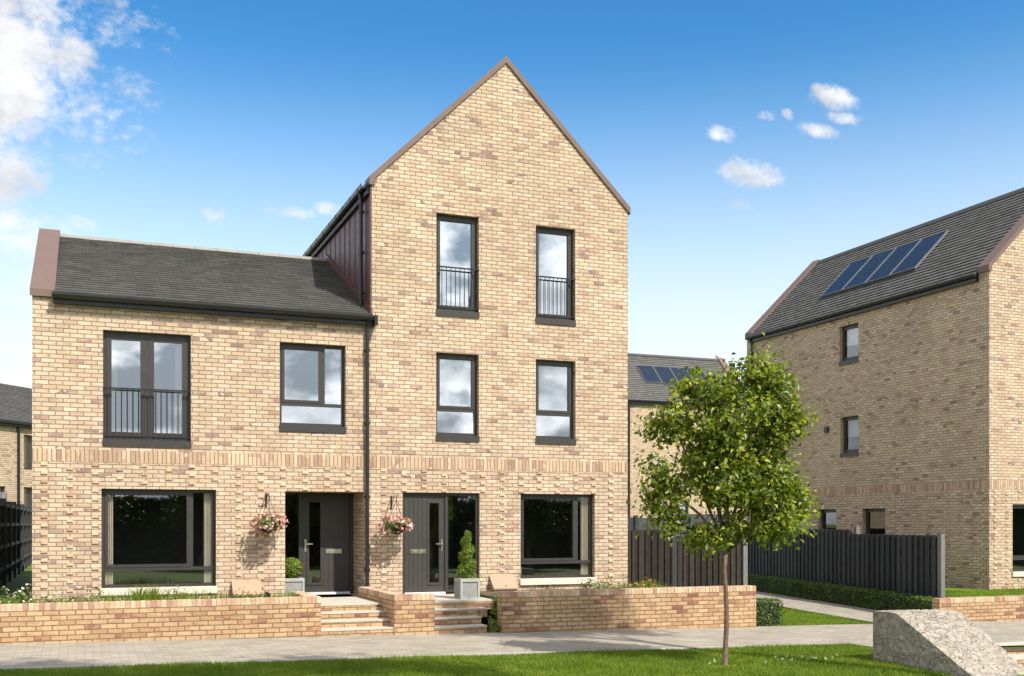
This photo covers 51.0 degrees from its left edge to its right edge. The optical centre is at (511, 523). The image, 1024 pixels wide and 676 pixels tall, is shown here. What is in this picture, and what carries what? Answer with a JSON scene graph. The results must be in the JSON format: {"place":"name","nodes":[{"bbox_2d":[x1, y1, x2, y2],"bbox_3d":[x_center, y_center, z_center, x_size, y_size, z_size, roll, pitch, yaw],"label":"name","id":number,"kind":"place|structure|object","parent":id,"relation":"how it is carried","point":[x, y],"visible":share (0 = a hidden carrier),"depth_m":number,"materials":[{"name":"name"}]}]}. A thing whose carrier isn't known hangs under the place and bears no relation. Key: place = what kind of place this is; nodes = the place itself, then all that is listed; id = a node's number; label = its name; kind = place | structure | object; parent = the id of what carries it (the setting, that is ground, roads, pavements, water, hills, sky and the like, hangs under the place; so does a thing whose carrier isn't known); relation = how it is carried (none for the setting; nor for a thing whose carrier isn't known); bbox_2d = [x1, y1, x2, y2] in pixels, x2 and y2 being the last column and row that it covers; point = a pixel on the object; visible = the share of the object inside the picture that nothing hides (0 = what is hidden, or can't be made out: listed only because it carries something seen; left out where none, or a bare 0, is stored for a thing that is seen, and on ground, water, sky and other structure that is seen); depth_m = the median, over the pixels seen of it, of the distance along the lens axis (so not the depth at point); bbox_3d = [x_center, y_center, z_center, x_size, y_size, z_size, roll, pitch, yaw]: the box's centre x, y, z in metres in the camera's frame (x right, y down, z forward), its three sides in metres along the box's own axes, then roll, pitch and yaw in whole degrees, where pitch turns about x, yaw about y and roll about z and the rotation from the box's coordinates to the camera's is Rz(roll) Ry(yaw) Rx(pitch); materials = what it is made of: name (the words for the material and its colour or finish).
{"place":"outdoors","nodes":[
{"label":"outdoors","id":0,"kind":"place"},
{"bbox_2d":[0,564,31,603],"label":"side lawn","id":1,"kind":"structure","parent":0,"point":[21,580],"depth_m":23.00,"materials":[{"name":"green plant"}]},
{"bbox_2d":[0,620,1023,667],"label":"pavement","id":2,"kind":"structure","parent":0,"point":[83,653],"depth_m":16.61,"materials":[{"name":"grey concrete"}]},
{"bbox_2d":[0,0,1023,666],"label":"sky","id":3,"kind":"structure","parent":0,"point":[748,144],"materials":[{"name":"blue"}]},
{"bbox_2d":[0,591,1023,675],"bbox_3d":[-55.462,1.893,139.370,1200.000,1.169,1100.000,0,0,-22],"label":"ground","id":4,"kind":"structure","parent":0,"point":[602,655],"depth_m":14.44,"materials":[{"name":"green plant"}]},
{"bbox_2d":[0,498,31,586],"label":"rail fence","id":5,"kind":"object","parent":4,"relation":"on","point":[15,539],"visible":0.66,"depth_m":26.11,"materials":[{"name":"black wood"}]},
{"bbox_2d":[0,383,31,507],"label":"brick house","id":6,"kind":"structure","parent":4,"relation":"on","point":[16,444],"depth_m":41.37,"materials":[{"name":"brick"}]},
{"bbox_2d":[0,591,320,643],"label":"garden wall","id":7,"kind":"structure","parent":4,"relation":"on","point":[215,618],"depth_m":16.59,"materials":[{"name":"brick"}]},
{"bbox_2d":[30,228,377,601],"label":"terraced house","id":8,"kind":"structure","parent":4,"relation":"on","point":[172,384],"depth_m":19.56,"materials":[{"name":"brick"}]},
{"bbox_2d":[105,495,112,584],"bbox_3d":[-7.101,0.246,18.911,0.145,1.669,0.071,0,0,-22],"label":"curtain","id":9,"kind":"object","parent":8,"relation":"hanging from","point":[108,577],"visible":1,"depth_m":18.91,"materials":[{"name":"beige fabric"}]},
{"bbox_2d":[103,331,191,447],"bbox_3d":[-6.465,-2.362,19.040,1.488,2.026,0.207,0,0,-22],"label":"window","id":10,"kind":"structure","parent":8,"relation":"in","point":[146,376],"depth_m":19.05,"materials":[{"name":"clear glass"}]},
{"bbox_2d":[100,489,217,595],"bbox_3d":[-6.270,0.326,19.108,1.975,1.869,0.225,0,0,-22],"label":"window","id":11,"kind":"structure","parent":8,"relation":"in","point":[113,589],"depth_m":19.12,"materials":[{"name":"black metal"}]},
{"bbox_2d":[204,493,211,582],"bbox_3d":[-5.531,0.246,19.536,0.145,1.669,0.071,0,0,-22],"label":"curtain","id":12,"kind":"object","parent":8,"relation":"hanging from","point":[207,533],"visible":1,"depth_m":19.53,"materials":[{"name":"beige fabric"}]},
{"bbox_2d":[231,580,262,597],"bbox_3d":[-4.803,1.266,19.466,0.528,0.469,0.265,0,0,-22],"label":"meter box","id":13,"kind":"object","parent":8,"relation":"attached to","point":[249,586],"visible":0.69,"depth_m":19.46,"materials":[{"name":"beige plastic"}]},
{"bbox_2d":[249,498,289,532],"bbox_3d":[-4.382,-0.143,19.402,0.719,0.647,0.650,0,0,-22],"label":"hanging basket","id":14,"kind":"object","parent":8,"relation":"hanging from","point":[268,523],"visible":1,"depth_m":19.27,"materials":[{"name":"pink plastic"}]},
{"bbox_2d":[279,343,345,432],"bbox_3d":[-3.744,-2.526,20.123,1.252,1.654,0.207,0,0,-22],"label":"window","id":15,"kind":"structure","parent":8,"relation":"in","point":[311,376],"depth_m":20.17,"materials":[{"name":"clear glass"}]},
{"bbox_2d":[303,495,348,591],"bbox_3d":[-3.635,0.389,21.011,0.920,1.893,0.116,0,0,-22],"label":"door","id":16,"kind":"structure","parent":8,"relation":"in","point":[334,509],"depth_m":21.05,"materials":[{"name":"grey wood"}]},
{"bbox_2d":[0,586,668,626],"bbox_3d":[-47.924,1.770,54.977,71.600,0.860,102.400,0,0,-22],"label":"garden bed","id":17,"kind":"object","parent":4,"relation":"on","point":[485,594],"visible":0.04,"depth_m":20.12,"materials":[{"name":"green plant"}]},
{"bbox_2d":[0,492,6,500],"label":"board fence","id":18,"kind":"object","parent":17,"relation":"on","point":[3,494],"visible":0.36,"depth_m":32.58,"materials":[{"name":"white"}]},
{"bbox_2d":[0,584,33,603],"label":"flowering shrub","id":19,"kind":"object","parent":17,"relation":"on","point":[21,593],"visible":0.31,"depth_m":16.59,"materials":[{"name":"green plant"}]},
{"bbox_2d":[18,587,76,602],"bbox_3d":[-7.239,1.232,17.011,1.158,0.446,0.528,0,0,-22],"label":"green plant","id":20,"kind":"object","parent":17,"relation":"on","point":[71,598],"visible":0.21,"depth_m":17.01,"materials":[{"name":"green plant"}]},
{"bbox_2d":[53,586,127,602],"bbox_3d":[-6.685,1.232,17.249,1.383,0.446,0.586,0,0,-34],"label":"green plant","id":21,"kind":"object","parent":17,"relation":"on","point":[93,594],"visible":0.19,"depth_m":17.26,"materials":[{"name":"green plant"}]},
{"bbox_2d":[124,584,151,600],"bbox_3d":[-6.107,1.183,17.591,0.629,0.394,0.658,0,0,32],"label":"grass tuft","id":22,"kind":"object","parent":17,"relation":"on","point":[141,588],"visible":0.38,"depth_m":17.59,"materials":[{"name":"green plant"}]},
{"bbox_2d":[0,587,303,603],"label":"bed grass","id":23,"kind":"structure","parent":17,"relation":"on","point":[153,596],"depth_m":17.15,"materials":[{"name":"green plant"}]},
{"bbox_2d":[142,585,167,599],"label":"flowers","id":24,"kind":"object","parent":17,"relation":"on","point":[156,592],"visible":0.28,"depth_m":17.68,"materials":[{"name":"plant"}]},
{"bbox_2d":[147,585,214,599],"bbox_3d":[-5.554,1.235,17.705,1.496,0.440,0.615,0,0,-22],"label":"green plant","id":25,"kind":"object","parent":17,"relation":"on","point":[174,591],"visible":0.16,"depth_m":17.77,"materials":[{"name":"green plant"}]},
{"bbox_2d":[233,587,270,597],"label":"green plant","id":26,"kind":"object","parent":17,"relation":"on","point":[247,594],"visible":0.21,"depth_m":18.21,"materials":[{"name":"green plant"}]},
{"bbox_2d":[489,594,497,616],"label":"green plant","id":27,"kind":"object","parent":17,"relation":"on","point":[493,604],"visible":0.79,"depth_m":19.01,"materials":[{"name":"green plant"}]},
{"bbox_2d":[523,582,557,590],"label":"green plant","id":28,"kind":"object","parent":17,"relation":"on","point":[530,589],"visible":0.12,"depth_m":20.10,"materials":[{"name":"green plant"}]},
{"bbox_2d":[574,575,619,589],"bbox_3d":[1.590,1.218,20.542,0.854,0.472,0.581,0,0,-22],"label":"green plant","id":29,"kind":"object","parent":17,"relation":"on","point":[590,585],"visible":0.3,"depth_m":20.47,"materials":[{"name":"green plant"}]},
{"bbox_2d":[611,575,630,587],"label":"green plant","id":30,"kind":"object","parent":17,"relation":"on","point":[624,584],"visible":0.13,"depth_m":20.72,"materials":[{"name":"green plant"}]},
{"bbox_2d":[630,577,657,587],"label":"flowering shrub","id":31,"kind":"object","parent":17,"relation":"on","point":[646,581],"visible":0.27,"depth_m":21.39,"materials":[{"name":"green plant"}]},
{"bbox_2d":[318,594,393,636],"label":"front steps","id":32,"kind":"structure","parent":4,"relation":"on","point":[350,616],"depth_m":18.17,"materials":[{"name":"brick"}]},
{"bbox_2d":[285,577,304,595],"bbox_3d":[-4.149,1.205,20.241,0.400,0.360,0.400,0,0,-22],"label":"stone planter","id":33,"kind":"object","parent":32,"relation":"on","point":[295,584],"visible":0.55,"depth_m":20.08,"materials":[{"name":"stone"}]},
{"bbox_2d":[285,557,302,577],"bbox_3d":[-4.147,0.848,20.241,0.423,0.428,0.422,0,0,-22],"label":"topiary ball","id":34,"kind":"object","parent":33,"relation":"in","point":[293,568],"visible":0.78,"depth_m":20.12,"materials":[{"name":"green plant"}]},
{"bbox_2d":[358,586,434,634],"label":"garden wall","id":35,"kind":"structure","parent":4,"relation":"on","point":[410,614],"depth_m":18.11,"materials":[{"name":"brick"}]},
{"bbox_2d":[1,644,808,670],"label":"kerb","id":36,"kind":"structure","parent":4,"relation":"on","point":[285,660],"depth_m":14.60,"materials":[{"name":"concrete"}]},
{"bbox_2d":[434,594,493,633],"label":"front steps","id":37,"kind":"structure","parent":4,"relation":"on","point":[453,615],"depth_m":18.90,"materials":[{"name":"brick"}]},
{"bbox_2d":[454,577,479,598],"bbox_3d":[-0.833,1.198,19.849,0.370,0.375,0.370,0,0,-22],"label":"stone planter","id":38,"kind":"object","parent":37,"relation":"on","point":[467,588],"visible":0.99,"depth_m":19.71,"materials":[{"name":"stone"}]},
{"bbox_2d":[456,530,477,578],"bbox_3d":[-0.844,0.632,19.856,0.422,1.034,0.423,0,0,24],"label":"spiral topiary","id":39,"kind":"object","parent":38,"relation":"in","point":[466,569],"visible":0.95,"depth_m":19.79,"materials":[{"name":"green plant"}]},
{"bbox_2d":[302,56,630,594],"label":"gabled house","id":40,"kind":"structure","parent":4,"relation":"on","point":[470,244],"depth_m":21.47,"materials":[{"name":"brick"}]},
{"bbox_2d":[378,501,413,534],"bbox_3d":[-2.189,-0.112,20.273,0.713,0.647,0.639,0,0,-22],"label":"hanging basket","id":41,"kind":"object","parent":40,"relation":"hanging from","point":[396,525],"visible":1,"depth_m":20.13,"materials":[{"name":"pink plastic"}]},
{"bbox_2d":[404,496,443,591],"bbox_3d":[-1.704,0.398,20.929,0.810,1.874,0.116,0,0,-22],"label":"door","id":42,"kind":"structure","parent":40,"relation":"in","point":[416,508],"depth_m":20.91,"materials":[{"name":"grey wood"}]},
{"bbox_2d":[436,214,479,317],"bbox_3d":[-1.096,-5.062,21.177,0.898,2.008,0.207,0,0,-22],"label":"window","id":43,"kind":"structure","parent":40,"relation":"in","point":[456,237],"depth_m":21.22,"materials":[{"name":"clear glass"}]},
{"bbox_2d":[436,353,479,441],"bbox_3d":[-1.097,-2.475,21.177,0.901,1.731,0.207,0,0,-22],"label":"window","id":44,"kind":"structure","parent":40,"relation":"in","point":[456,374],"depth_m":21.23,"materials":[{"name":"black glass"}]},
{"bbox_2d":[489,574,517,591],"bbox_3d":[-0.164,1.261,21.312,0.526,0.478,0.265,0,0,-22],"label":"meter box","id":45,"kind":"object","parent":40,"relation":"attached to","point":[508,582],"visible":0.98,"depth_m":21.28,"materials":[{"name":"beige plastic"}]},
{"bbox_2d":[535,227,575,325],"bbox_3d":[0.859,-5.041,21.955,0.895,1.994,0.207,0,0,-22],"label":"window","id":46,"kind":"structure","parent":40,"relation":"in","point":[554,247],"depth_m":22.00,"materials":[{"name":"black glass"}]},
{"bbox_2d":[535,360,575,444],"bbox_3d":[0.863,-2.469,21.957,0.901,1.718,0.207,0,0,-22],"label":"window","id":47,"kind":"structure","parent":40,"relation":"in","point":[554,379],"depth_m":22.01,"materials":[{"name":"black glass"}]},
{"bbox_2d":[520,494,595,584],"bbox_3d":[0.915,0.322,21.968,1.694,1.843,0.225,0,0,-22],"label":"window","id":48,"kind":"structure","parent":40,"relation":"in","point":[546,579],"depth_m":22.03,"materials":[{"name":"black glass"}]},
{"bbox_2d":[580,497,587,573],"bbox_3d":[1.507,0.242,22.336,0.182,1.643,0.071,0,0,-22],"label":"curtain","id":49,"kind":"object","parent":40,"relation":"hanging from","point":[583,531],"visible":1,"depth_m":22.31,"materials":[{"name":"beige fabric"}]},
{"bbox_2d":[487,612,500,632],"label":"green plant","id":50,"kind":"object","parent":4,"relation":"on","point":[492,626],"visible":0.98,"depth_m":18.67,"materials":[{"name":"green plant"}]},
{"bbox_2d":[497,585,755,632],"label":"garden wall","id":51,"kind":"structure","parent":4,"relation":"on","point":[615,609],"depth_m":19.55,"materials":[{"name":"brick"}]},
{"bbox_2d":[628,514,729,536],"bbox_3d":[4.887,1.012,31.004,3.528,2.576,0.110,0,0,-22],"label":"board fence","id":52,"kind":"object","parent":4,"relation":"on","point":[634,522],"visible":0.21,"depth_m":30.71,"materials":[{"name":"wood"}]},
{"bbox_2d":[628,353,746,526],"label":"brick house","id":53,"kind":"structure","parent":4,"relation":"on","point":[644,395],"depth_m":57.06,"materials":[{"name":"brick"}]},
{"bbox_2d":[636,365,661,383],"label":"solar panel","id":54,"kind":"object","parent":53,"relation":"on","point":[648,374],"visible":1,"depth_m":58.29,"materials":[{"name":"glass"}]},
{"bbox_2d":[653,366,676,383],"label":"solar panel","id":55,"kind":"object","parent":53,"relation":"on","point":[665,374],"visible":0.76,"depth_m":58.73,"materials":[{"name":"glass"}]},
{"bbox_2d":[669,367,690,380],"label":"solar panel","id":56,"kind":"object","parent":53,"relation":"on","point":[675,371],"visible":0.46,"depth_m":59.24,"materials":[{"name":"glass"}]},
{"bbox_2d":[687,368,707,384],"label":"solar panel","id":57,"kind":"object","parent":53,"relation":"on","point":[702,374],"visible":0.07,"depth_m":59.70,"materials":[{"name":"glass"}]},
{"bbox_2d":[628,529,747,586],"bbox_3d":[3.777,1.213,23.405,3.132,2.173,0.110,0,0,-22],"label":"board fence","id":58,"kind":"object","parent":4,"relation":"on","point":[665,563],"visible":0.4,"depth_m":23.27,"materials":[{"name":"wood"}]},
{"bbox_2d":[626,332,824,665],"bbox_3d":[2.993,-0.261,14.683,2.485,4.642,1.898,0,0,31],"label":"street tree","id":59,"kind":"object","parent":4,"relation":"on","point":[718,473],"visible":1,"depth_m":14.48,"materials":[{"name":"green plant"}]},
{"bbox_2d":[756,597,784,625],"bbox_3d":[4.679,1.742,21.453,0.918,0.579,1.391,0,0,-22],"label":"clipped bush","id":60,"kind":"object","parent":4,"relation":"on","point":[768,610],"visible":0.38,"depth_m":20.92,"materials":[{"name":"green plant"}]},
{"bbox_2d":[708,653,837,663],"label":"clover flowers","id":61,"kind":"object","parent":4,"relation":"on","point":[714,661],"visible":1,"depth_m":15.15,"materials":[{"name":"white plant"}]},
{"bbox_2d":[737,526,944,598],"bbox_3d":[8.645,1.215,30.363,0.288,2.270,13.290,0,0,-8],"label":"board fence","id":62,"kind":"object","parent":4,"relation":"on","point":[908,564],"visible":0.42,"depth_m":27.57,"materials":[{"name":"wood"}]},
{"bbox_2d":[748,573,939,610],"bbox_3d":[8.496,1.863,29.029,0.598,0.538,12.586,0,0,-8],"label":"clipped hedge","id":63,"kind":"object","parent":4,"relation":"on","point":[861,597],"visible":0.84,"depth_m":27.72,"materials":[{"name":"green plant"}]},
{"bbox_2d":[745,187,1023,589],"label":"gabled house","id":64,"kind":"structure","parent":4,"relation":"on","point":[922,380],"depth_m":29.33,"materials":[{"name":"brick"}]},
{"bbox_2d":[821,509,835,529],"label":"window","id":65,"kind":"structure","parent":64,"relation":"in","point":[823,511],"depth_m":33.15,"materials":[{"name":"black metal"}]},
{"bbox_2d":[820,255,872,297],"bbox_3d":[10.566,-7.790,33.943,1.264,1.237,1.040,0,0,-22],"label":"solar panel","id":66,"kind":"object","parent":64,"relation":"attached to","point":[844,277],"visible":1,"depth_m":33.93,"materials":[{"name":"glass"}]},
{"bbox_2d":[839,324,858,365],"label":"window","id":67,"kind":"structure","parent":64,"relation":"in","point":[854,359],"depth_m":32.10,"materials":[{"name":"grey glass"}]},
{"bbox_2d":[840,416,858,457],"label":"window","id":68,"kind":"structure","parent":64,"relation":"in","point":[853,452],"depth_m":32.08,"materials":[{"name":"grey glass"}]},
{"bbox_2d":[846,328,857,346],"bbox_3d":[10.209,-5.594,31.974,0.006,0.548,0.754,0,0,-22],"label":"roller blind","id":69,"kind":"object","parent":64,"relation":"attached to","point":[851,337],"visible":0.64,"depth_m":32.11,"materials":[{"name":"white fabric"}]},
{"bbox_2d":[848,419,858,436],"bbox_3d":[10.220,-2.866,31.948,0.006,0.564,0.711,0,0,-22],"label":"roller blind","id":70,"kind":"object","parent":64,"relation":"attached to","point":[853,428],"visible":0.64,"depth_m":32.03,"materials":[{"name":"white fabric"}]},
{"bbox_2d":[841,247,895,291],"bbox_3d":[10.957,-7.790,32.958,1.264,1.237,1.040,0,0,-22],"label":"solar panel","id":71,"kind":"object","parent":64,"relation":"attached to","point":[866,271],"visible":1,"depth_m":32.94,"materials":[{"name":"glass"}]},
{"bbox_2d":[866,508,884,533],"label":"window","id":72,"kind":"structure","parent":64,"relation":"in","point":[868,511],"depth_m":31.28,"materials":[{"name":"black metal"}]},
{"bbox_2d":[865,239,920,284],"bbox_3d":[11.349,-7.790,31.974,1.264,1.237,1.040,0,0,-22],"label":"solar panel","id":73,"kind":"object","parent":64,"relation":"attached to","point":[891,262],"visible":1,"depth_m":31.96,"materials":[{"name":"glass"}]},
{"bbox_2d":[889,230,948,276],"bbox_3d":[11.741,-7.790,30.989,1.264,1.237,1.040,0,0,-22],"label":"solar panel","id":74,"kind":"object","parent":64,"relation":"attached to","point":[918,253],"visible":1,"depth_m":30.91,"materials":[{"name":"glass"}]},
{"bbox_2d":[1012,504,1023,576],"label":"window","id":75,"kind":"structure","parent":64,"relation":"in","point":[1015,506],"depth_m":27.41,"materials":[{"name":"black metal"}]},
{"bbox_2d":[873,609,1023,675],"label":"stone wall","id":76,"kind":"structure","parent":4,"relation":"on","point":[953,642],"depth_m":14.75,"materials":[{"name":"grey stone"}]},
{"bbox_2d":[932,595,1023,621],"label":"garden wall","id":77,"kind":"structure","parent":4,"relation":"on","point":[992,608],"depth_m":22.86,"materials":[{"name":"brick"}]},
{"bbox_2d":[550,579,676,589],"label":"bed grass","id":78,"kind":"structure","parent":0,"point":[655,586],"depth_m":20.54,"materials":[{"name":"plant"}]},
{"bbox_2d":[756,608,872,625],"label":"grass","id":79,"kind":"structure","parent":0,"point":[796,618],"depth_m":22.80,"materials":[{"name":"green plant"}]},
{"bbox_2d":[756,591,878,621],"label":"side path","id":80,"kind":"structure","parent":0,"point":[857,613],"depth_m":26.40,"materials":[{"name":"grey concrete"}]},
{"bbox_2d":[945,586,1023,597],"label":"front lawn","id":81,"kind":"structure","parent":0,"point":[953,588],"depth_m":26.59,"materials":[{"name":"green plant"}]},
{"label":"lower path","id":82,"kind":"structure","parent":0,"visible":0},
{"bbox_2d":[998,641,1023,665],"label":"descending steps","id":83,"kind":"structure","parent":82,"relation":"on","point":[1018,655],"depth_m":17.80,"materials":[{"name":"brick"}]}
]}

